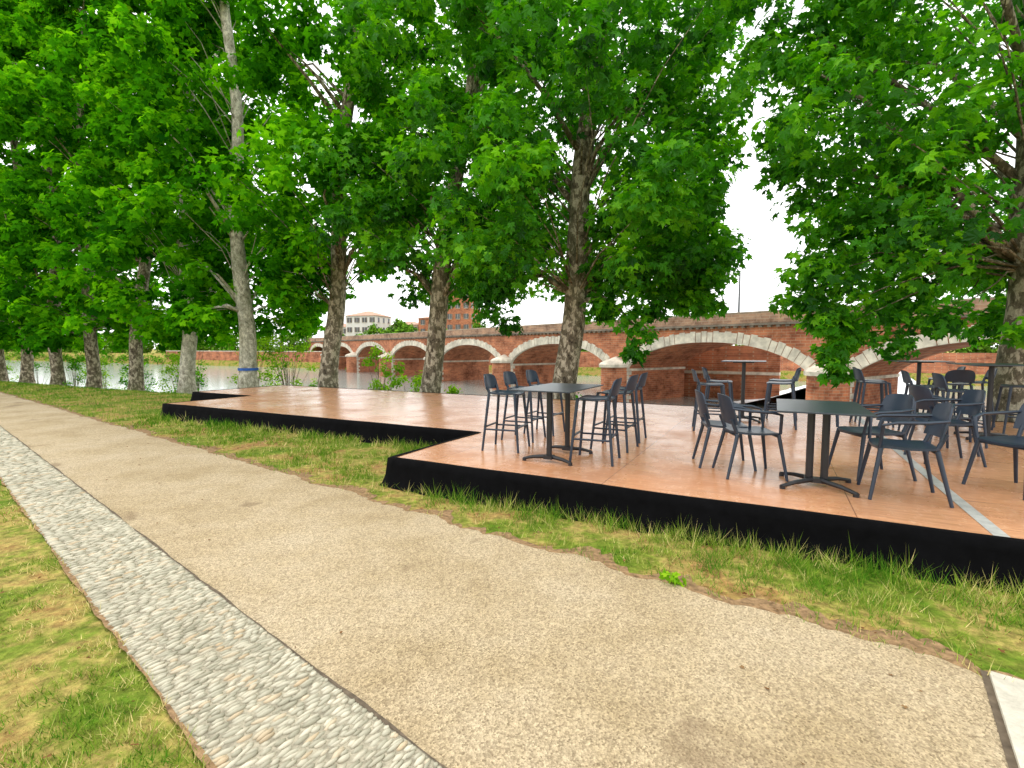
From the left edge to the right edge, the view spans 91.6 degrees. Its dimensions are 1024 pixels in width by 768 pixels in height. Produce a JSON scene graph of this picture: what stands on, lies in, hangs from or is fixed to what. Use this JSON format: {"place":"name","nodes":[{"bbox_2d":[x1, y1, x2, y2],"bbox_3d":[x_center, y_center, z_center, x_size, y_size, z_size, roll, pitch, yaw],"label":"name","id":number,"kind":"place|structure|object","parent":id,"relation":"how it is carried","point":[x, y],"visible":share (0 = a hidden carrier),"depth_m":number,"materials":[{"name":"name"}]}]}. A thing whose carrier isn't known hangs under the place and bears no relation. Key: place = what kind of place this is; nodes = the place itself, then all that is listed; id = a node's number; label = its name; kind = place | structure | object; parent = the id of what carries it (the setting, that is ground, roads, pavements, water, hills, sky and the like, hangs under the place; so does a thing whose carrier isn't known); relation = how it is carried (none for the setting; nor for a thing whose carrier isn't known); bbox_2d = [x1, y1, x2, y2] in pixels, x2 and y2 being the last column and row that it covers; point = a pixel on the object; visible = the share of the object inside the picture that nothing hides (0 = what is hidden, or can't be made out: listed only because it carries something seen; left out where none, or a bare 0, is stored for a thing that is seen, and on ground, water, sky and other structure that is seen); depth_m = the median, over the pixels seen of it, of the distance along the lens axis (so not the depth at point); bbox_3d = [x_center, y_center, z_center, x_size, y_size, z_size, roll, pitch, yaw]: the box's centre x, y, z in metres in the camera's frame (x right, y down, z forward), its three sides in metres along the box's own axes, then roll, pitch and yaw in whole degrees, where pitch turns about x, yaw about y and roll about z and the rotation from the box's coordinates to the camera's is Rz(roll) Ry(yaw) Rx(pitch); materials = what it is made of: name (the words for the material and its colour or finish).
{"place":"outdoors","nodes":[
{"label":"outdoors","id":0,"kind":"place"},
{"bbox_2d":[346,315,390,335],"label":"walls","id":1,"kind":"structure","parent":0,"point":[385,325],"depth_m":162.86,"materials":[{"name":"white paint"}]},
{"bbox_2d":[345,311,389,316],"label":"roof","id":2,"kind":"structure","parent":1,"relation":"on","point":[367,313],"depth_m":163.46,"materials":[{"name":"tile"}]},
{"bbox_2d":[347,317,388,332],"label":"sills and shutters","id":3,"kind":"structure","parent":1,"relation":"attached to","point":[359,322],"depth_m":162.22,"materials":[{"name":"wood"}]},
{"bbox_2d":[348,317,389,331],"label":"windows","id":4,"kind":"structure","parent":1,"relation":"attached to","point":[356,321],"depth_m":162.52,"materials":[{"name":"grey glass"}]},
{"bbox_2d":[392,321,417,324],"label":"roof","id":5,"kind":"structure","parent":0,"point":[413,323],"depth_m":173.79,"materials":[{"name":"tile"}]},
{"bbox_2d":[418,318,428,331],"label":"walls","id":6,"kind":"structure","parent":0,"point":[425,326],"depth_m":167.57,"materials":[{"name":"brick"}]},
{"bbox_2d":[446,296,479,329],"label":"walls","id":7,"kind":"structure","parent":0,"point":[461,311],"depth_m":159.39,"materials":[{"name":"brick"}]},
{"bbox_2d":[447,303,472,329],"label":"sills and shutters","id":8,"kind":"structure","parent":7,"relation":"attached to","point":[459,318],"depth_m":159.37,"materials":[{"name":"wood"}]},
{"bbox_2d":[448,303,478,329],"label":"windows","id":9,"kind":"structure","parent":7,"relation":"attached to","point":[457,317],"depth_m":159.46,"materials":[{"name":"grey glass"}]},
{"bbox_2d":[5,360,987,419],"bbox_3d":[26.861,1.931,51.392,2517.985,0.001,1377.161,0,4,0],"label":"river water","id":10,"kind":"structure","parent":0,"point":[217,376],"depth_m":84.23,"materials":[{"name":"grey liquid"}]},
{"bbox_2d":[734,371,920,403],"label":"river weir","id":11,"kind":"object","parent":10,"relation":"in","point":[901,387],"visible":0.14,"depth_m":61.79,"materials":[{"name":"liquid"}]},
{"bbox_2d":[0,392,1008,767],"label":"gravel path","id":12,"kind":"structure","parent":0,"point":[452,646],"depth_m":2.71,"materials":[{"name":"beige gravel"}]},
{"bbox_2d":[980,670,1017,767],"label":"slab joint","id":13,"kind":"object","parent":12,"relation":"on","point":[1004,739],"visible":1,"depth_m":2.12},
{"bbox_2d":[0,0,1017,348],"label":"sky","id":14,"kind":"structure","parent":0,"point":[770,242],"materials":[{"name":"white"}]},
{"bbox_2d":[0,349,1023,767],"bbox_3d":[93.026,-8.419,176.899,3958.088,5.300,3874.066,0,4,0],"label":"ground","id":15,"kind":"structure","parent":0,"point":[82,627],"depth_m":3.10,"materials":[{"name":"green plant"}]},
{"bbox_2d":[5,354,19,381],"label":"bank shrub","id":16,"kind":"object","parent":15,"relation":"on","point":[11,369],"visible":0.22,"depth_m":35.17,"materials":[{"name":"green plant"}]},
{"bbox_2d":[0,64,57,381],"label":"plane tree","id":17,"kind":"object","parent":15,"relation":"on","point":[4,376],"visible":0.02,"depth_m":33.31,"materials":[{"name":"green plant"}]},
{"bbox_2d":[0,14,76,383],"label":"plane tree","id":18,"kind":"object","parent":15,"relation":"on","point":[27,363],"visible":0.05,"depth_m":29.98,"materials":[{"name":"green plant"}]},
{"bbox_2d":[34,354,67,384],"bbox_3d":[-31.049,-0.255,32.404,2.781,4.029,3.724,2,4,23],"label":"bank shrub","id":19,"kind":"object","parent":15,"relation":"on","point":[36,364],"visible":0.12,"depth_m":32.56,"materials":[{"name":"green plant"}]},
{"bbox_2d":[0,0,118,385],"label":"plane tree","id":20,"kind":"object","parent":15,"relation":"on","point":[17,46],"visible":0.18,"depth_m":27.16,"materials":[{"name":"green plant"}]},
{"bbox_2d":[62,353,86,387],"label":"bank shrub","id":21,"kind":"object","parent":15,"relation":"on","point":[74,366],"visible":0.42,"depth_m":29.41,"materials":[{"name":"green plant"}]},
{"bbox_2d":[0,0,166,388],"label":"plane tree","id":22,"kind":"object","parent":15,"relation":"on","point":[42,331],"visible":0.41,"depth_m":24.36,"materials":[{"name":"green plant"}]},
{"bbox_2d":[77,358,128,390],"bbox_3d":[-23.506,0.180,28.770,2.463,3.546,2.080,-1,4,-17],"label":"bank shrub","id":23,"kind":"object","parent":15,"relation":"on","point":[104,372],"visible":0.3,"depth_m":28.54,"materials":[{"name":"green plant"}]},
{"bbox_2d":[33,0,229,390],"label":"plane tree","id":24,"kind":"object","parent":15,"relation":"on","point":[57,204],"visible":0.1,"depth_m":21.71,"materials":[{"name":"green plant"}]},
{"bbox_2d":[110,352,156,391],"bbox_3d":[-19.980,0.235,26.341,2.558,3.800,2.462,-3,5,-37],"label":"bank shrub","id":25,"kind":"object","parent":15,"relation":"on","point":[127,374],"visible":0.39,"depth_m":26.46,"materials":[{"name":"green plant"}]},
{"bbox_2d":[154,353,179,392],"bbox_3d":[-16.670,0.185,24.712,1.810,3.814,2.758,-2,5,-29],"label":"bank shrub","id":26,"kind":"object","parent":15,"relation":"on","point":[174,358],"visible":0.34,"depth_m":24.40,"materials":[{"name":"green plant"}]},
{"bbox_2d":[56,0,278,394],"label":"plane tree","id":27,"kind":"object","parent":15,"relation":"on","point":[117,243],"visible":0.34,"depth_m":19.80,"materials":[{"name":"green plant"}]},
{"bbox_2d":[169,336,209,393],"bbox_3d":[-14.993,-0.160,23.245,2.536,4.229,2.861,3,5,36],"label":"bank shrub","id":28,"kind":"object","parent":15,"relation":"on","point":[197,374],"visible":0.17,"depth_m":23.20,"materials":[{"name":"green plant"}]},
{"bbox_2d":[105,0,330,387],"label":"plane tree","id":29,"kind":"object","parent":15,"relation":"on","point":[148,128],"visible":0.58,"depth_m":18.75,"materials":[{"name":"green plant"}]},
{"bbox_2d":[0,426,446,767],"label":"cobble gutter","id":30,"kind":"object","parent":15,"relation":"on","point":[242,689],"visible":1,"depth_m":2.58,"materials":[{"name":"stone"}]},
{"bbox_2d":[227,333,282,385],"bbox_3d":[-11.606,-0.250,22.416,2.593,4.528,2.493,-2,5,-29],"label":"bank shrub","id":31,"kind":"object","parent":15,"relation":"on","point":[258,355],"visible":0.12,"depth_m":22.29,"materials":[{"name":"green plant"}]},
{"bbox_2d":[258,315,317,386],"bbox_3d":[-9.379,-0.506,21.134,2.840,4.862,2.688,-2,5,-25],"label":"bank shrub","id":32,"kind":"object","parent":15,"relation":"on","point":[272,355],"visible":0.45,"depth_m":20.73,"materials":[{"name":"green plant"}]},
{"bbox_2d":[192,0,461,387],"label":"plane tree","id":33,"kind":"object","parent":15,"relation":"on","point":[325,265],"visible":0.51,"depth_m":15.80,"materials":[{"name":"green plant"}]},
{"bbox_2d":[361,343,405,389],"bbox_3d":[-4.392,0.241,16.519,2.233,3.188,1.817,2,5,30],"label":"bank shrub","id":34,"kind":"object","parent":15,"relation":"on","point":[393,384],"visible":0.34,"depth_m":16.51,"materials":[{"name":"green plant"}]},
{"bbox_2d":[397,370,422,391],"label":"bank shrub","id":35,"kind":"object","parent":15,"relation":"on","point":[416,380],"visible":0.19,"depth_m":16.56,"materials":[{"name":"green plant"}]},
{"bbox_2d":[444,385,462,393],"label":"bank shrub","id":36,"kind":"object","parent":15,"relation":"on","point":[453,390],"visible":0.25,"depth_m":15.59,"materials":[{"name":"green plant"}]},
{"bbox_2d":[284,0,625,392],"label":"plane tree","id":37,"kind":"object","parent":15,"relation":"on","point":[439,287],"visible":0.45,"depth_m":13.84,"materials":[{"name":"green plant"}]},
{"bbox_2d":[4,318,998,364],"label":"distant trees","id":38,"kind":"object","parent":15,"relation":"on","point":[402,327],"visible":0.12,"depth_m":159.16,"materials":[{"name":"green plant"}]},
{"bbox_2d":[1,418,1004,764],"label":"fallen leaves","id":39,"kind":"object","parent":15,"relation":"on","point":[519,532],"visible":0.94,"depth_m":2.92,"materials":[{"name":"brown plant"}]},
{"bbox_2d":[1,390,1023,679],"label":"path edge soil","id":40,"kind":"structure","parent":15,"relation":"on","point":[805,612],"depth_m":3.27,"materials":[{"name":"brown soil"}]},
{"bbox_2d":[383,0,779,399],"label":"plane tree","id":41,"kind":"object","parent":15,"relation":"on","point":[683,253],"visible":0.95,"depth_m":11.07,"materials":[{"name":"green plant"}]},
{"bbox_2d":[166,351,996,373],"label":"brick quay wall","id":42,"kind":"structure","parent":15,"relation":"on","point":[588,359],"depth_m":86.43,"materials":[{"name":"brick"}]},
{"bbox_2d":[160,385,1023,593],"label":"stage deck","id":43,"kind":"structure","parent":15,"relation":"on","point":[658,475],"depth_m":5.21,"materials":[{"name":"brown wood"}]},
{"bbox_2d":[481,374,529,452],"bbox_3d":[-0.090,0.352,6.348,0.542,0.952,0.480,1,4,20],"label":"bar stool","id":44,"kind":"object","parent":43,"relation":"on","point":[490,381],"visible":0.98,"depth_m":6.34,"materials":[{"name":"plastic"}]},
{"bbox_2d":[501,371,545,442],"bbox_3d":[0.151,0.302,7.049,0.541,0.952,0.480,2,5,26],"label":"bar stool","id":45,"kind":"object","parent":43,"relation":"on","point":[510,378],"visible":0.67,"depth_m":7.07,"materials":[{"name":"plastic"}]},
{"bbox_2d":[523,370,564,435],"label":"bar stool","id":46,"kind":"object","parent":43,"relation":"on","point":[531,375],"visible":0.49,"depth_m":7.61,"materials":[{"name":"plastic"}]},
{"bbox_2d":[509,383,603,465],"bbox_3d":[0.550,0.448,5.847,0.700,0.829,1.200,2,5,28],"label":"bar table","id":47,"kind":"object","parent":43,"relation":"on","point":[567,389],"visible":0.95,"depth_m":5.63,"materials":[{"name":"black metal"}]},
{"bbox_2d":[569,378,621,466],"bbox_3d":[0.969,0.402,5.655,0.542,0.952,0.480,2,4,22],"label":"bar stool","id":48,"kind":"object","parent":43,"relation":"on","point":[614,390],"visible":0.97,"depth_m":5.55,"materials":[{"name":"plastic"}]},
{"bbox_2d":[590,375,638,452],"bbox_3d":[1.338,0.350,6.381,0.542,0.952,0.480,2,5,30],"label":"bar stool","id":49,"kind":"object","parent":43,"relation":"on","point":[630,387],"visible":0.89,"depth_m":6.30,"materials":[{"name":"plastic"}]},
{"bbox_2d":[604,372,647,442],"bbox_3d":[1.619,0.307,6.981,0.541,0.952,0.480,2,5,26],"label":"bar stool","id":50,"kind":"object","parent":43,"relation":"on","point":[641,381],"visible":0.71,"depth_m":6.83,"materials":[{"name":"plastic"}]},
{"bbox_2d":[691,369,727,432],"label":"bar stool","id":51,"kind":"object","parent":43,"relation":"on","point":[699,384],"visible":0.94,"depth_m":7.72,"materials":[{"name":"plastic"}]},
{"bbox_2d":[701,367,733,422],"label":"bar stool","id":52,"kind":"object","parent":43,"relation":"on","point":[709,380],"visible":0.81,"depth_m":8.47,"materials":[{"name":"plastic"}]},
{"bbox_2d":[692,389,756,470],"bbox_3d":[2.316,0.480,5.473,0.597,0.823,0.564,1,4,12],"label":"armchair","id":53,"kind":"object","parent":43,"relation":"on","point":[703,411],"visible":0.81,"depth_m":5.34,"materials":[{"name":"plastic"}]},
{"bbox_2d":[721,360,765,423],"bbox_3d":[4.100,0.118,8.831,0.700,1.059,0.750,2,5,28],"label":"bar table","id":54,"kind":"object","parent":43,"relation":"on","point":[743,362],"visible":0.69,"depth_m":8.80,"materials":[{"name":"black metal"}]},
{"bbox_2d":[712,393,788,481],"bbox_3d":[2.395,0.511,5.052,0.598,0.823,0.564,0,4,6],"label":"armchair","id":55,"kind":"object","parent":43,"relation":"on","point":[727,410],"visible":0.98,"depth_m":4.92,"materials":[{"name":"plastic"}]},
{"bbox_2d":[761,369,801,429],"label":"bar stool","id":56,"kind":"object","parent":43,"relation":"on","point":[795,377],"visible":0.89,"depth_m":7.93,"materials":[{"name":"plastic"}]},
{"bbox_2d":[764,367,800,420],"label":"bar stool","id":57,"kind":"object","parent":43,"relation":"on","point":[770,390],"visible":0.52,"depth_m":8.83,"materials":[{"name":"plastic"}]},
{"bbox_2d":[776,399,876,497],"bbox_3d":[2.840,0.575,4.623,0.700,0.749,1.150,2,5,28],"label":"table","id":58,"kind":"object","parent":43,"relation":"on","point":[825,409],"visible":0.98,"depth_m":4.58,"materials":[{"name":"black metal"}]},
{"bbox_2d":[852,367,889,422],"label":"bar stool","id":59,"kind":"object","parent":43,"relation":"on","point":[859,393],"visible":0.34,"depth_m":8.65,"materials":[{"name":"plastic"}]},
{"bbox_2d":[849,368,893,427],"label":"bar stool","id":60,"kind":"object","parent":43,"relation":"on","point":[858,375],"visible":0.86,"depth_m":8.23,"materials":[{"name":"plastic"}]},
{"bbox_2d":[828,394,916,480],"bbox_3d":[3.645,0.512,5.028,0.597,0.823,0.564,0,4,3],"label":"armchair","id":61,"kind":"object","parent":43,"relation":"on","point":[897,404],"visible":0.81,"depth_m":4.98,"materials":[{"name":"plastic"}]},
{"bbox_2d":[857,403,954,507],"bbox_3d":[3.402,0.565,4.301,0.597,0.823,0.564,2,5,26],"label":"armchair","id":62,"kind":"object","parent":43,"relation":"on","point":[938,422],"visible":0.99,"depth_m":4.22,"materials":[{"name":"plastic"}]},
{"bbox_2d":[897,370,944,430],"bbox_3d":[6.132,0.273,7.448,0.542,0.952,0.480,2,5,28],"label":"bar stool","id":63,"kind":"object","parent":43,"relation":"on","point":[906,378],"visible":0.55,"depth_m":7.45,"materials":[{"name":"plastic"}]},
{"bbox_2d":[889,360,954,411],"bbox_3d":[7.200,0.118,8.831,0.750,1.059,0.900,2,5,28],"label":"bar table","id":64,"kind":"object","parent":43,"relation":"on","point":[918,375],"visible":0.38,"depth_m":8.79,"materials":[{"name":"black metal"}]},
{"bbox_2d":[905,385,979,456],"bbox_3d":[5.275,0.432,6.150,0.597,0.823,0.564,1,4,8],"label":"armchair","id":65,"kind":"object","parent":43,"relation":"on","point":[917,393],"visible":0.41,"depth_m":6.07,"materials":[{"name":"plastic"}]},
{"bbox_2d":[922,366,965,416],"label":"bar stool","id":66,"kind":"object","parent":43,"relation":"on","point":[958,368],"visible":0.12,"depth_m":9.29,"materials":[{"name":"plastic"}]},
{"bbox_2d":[903,389,986,466],"bbox_3d":[4.924,0.469,5.640,0.597,0.823,0.564,1,4,18],"label":"armchair","id":67,"kind":"object","parent":43,"relation":"on","point":[971,402],"visible":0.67,"depth_m":5.63,"materials":[{"name":"plastic"}]},
{"bbox_2d":[924,370,975,425],"bbox_3d":[6.994,0.239,7.918,0.480,0.952,0.542,1,4,18],"label":"bar stool","id":68,"kind":"object","parent":43,"relation":"on","point":[969,376],"visible":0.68,"depth_m":7.69,"materials":[{"name":"plastic"}]},
{"bbox_2d":[932,373,987,448],"bbox_3d":[5.931,0.330,6.649,0.542,0.952,0.480,2,4,23],"label":"bar stool","id":69,"kind":"object","parent":43,"relation":"on","point":[939,380],"visible":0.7,"depth_m":6.56,"materials":[{"name":"plastic"}]},
{"bbox_2d":[950,368,997,427],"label":"bar stool","id":70,"kind":"object","parent":43,"relation":"on","point":[983,381],"visible":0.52,"depth_m":8.29,"materials":[{"name":"plastic"}]},
{"bbox_2d":[946,363,1023,439],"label":"bar table","id":71,"kind":"object","parent":43,"relation":"on","point":[991,373],"visible":0.73,"depth_m":7.01,"materials":[{"name":"black metal"}]},
{"bbox_2d":[961,403,1023,499],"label":"armchair","id":72,"kind":"object","parent":43,"relation":"on","point":[1015,442],"visible":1,"depth_m":4.64,"materials":[{"name":"plastic"}]},
{"bbox_2d":[991,384,1023,433],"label":"bar stool","id":73,"kind":"object","parent":43,"relation":"on","point":[1010,386],"visible":0.85,"depth_m":7.39,"materials":[{"name":"plastic"}]},
{"bbox_2d":[306,297,1004,412],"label":"arched bridge","id":74,"kind":"structure","parent":15,"relation":"on","point":[675,349],"depth_m":52.86,"materials":[{"name":"brick"}]},
{"bbox_2d":[736,268,740,311],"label":"street lamp","id":75,"kind":"object","parent":74,"relation":"on","point":[739,292],"visible":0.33,"depth_m":49.42,"materials":[{"name":"grey metal"}]},
{"bbox_2d":[659,568,686,586],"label":"small weed","id":76,"kind":"object","parent":15,"relation":"on","point":[665,574],"visible":0.95,"depth_m":3.38,"materials":[{"name":"green plant"}]},
{"bbox_2d":[684,346,780,400],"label":"brick quay wall","id":77,"kind":"structure","parent":15,"relation":"on","point":[759,375],"depth_m":54.71,"materials":[{"name":"brick"}]},
{"bbox_2d":[736,0,1023,421],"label":"plane tree","id":78,"kind":"object","parent":15,"relation":"on","point":[909,224],"visible":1,"depth_m":8.89,"materials":[{"name":"green plant"}]},
{"bbox_2d":[989,671,1023,767],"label":"concrete slab","id":79,"kind":"structure","parent":15,"relation":"on","point":[1009,693],"depth_m":2.19,"materials":[{"name":"grey concrete"}]}
]}

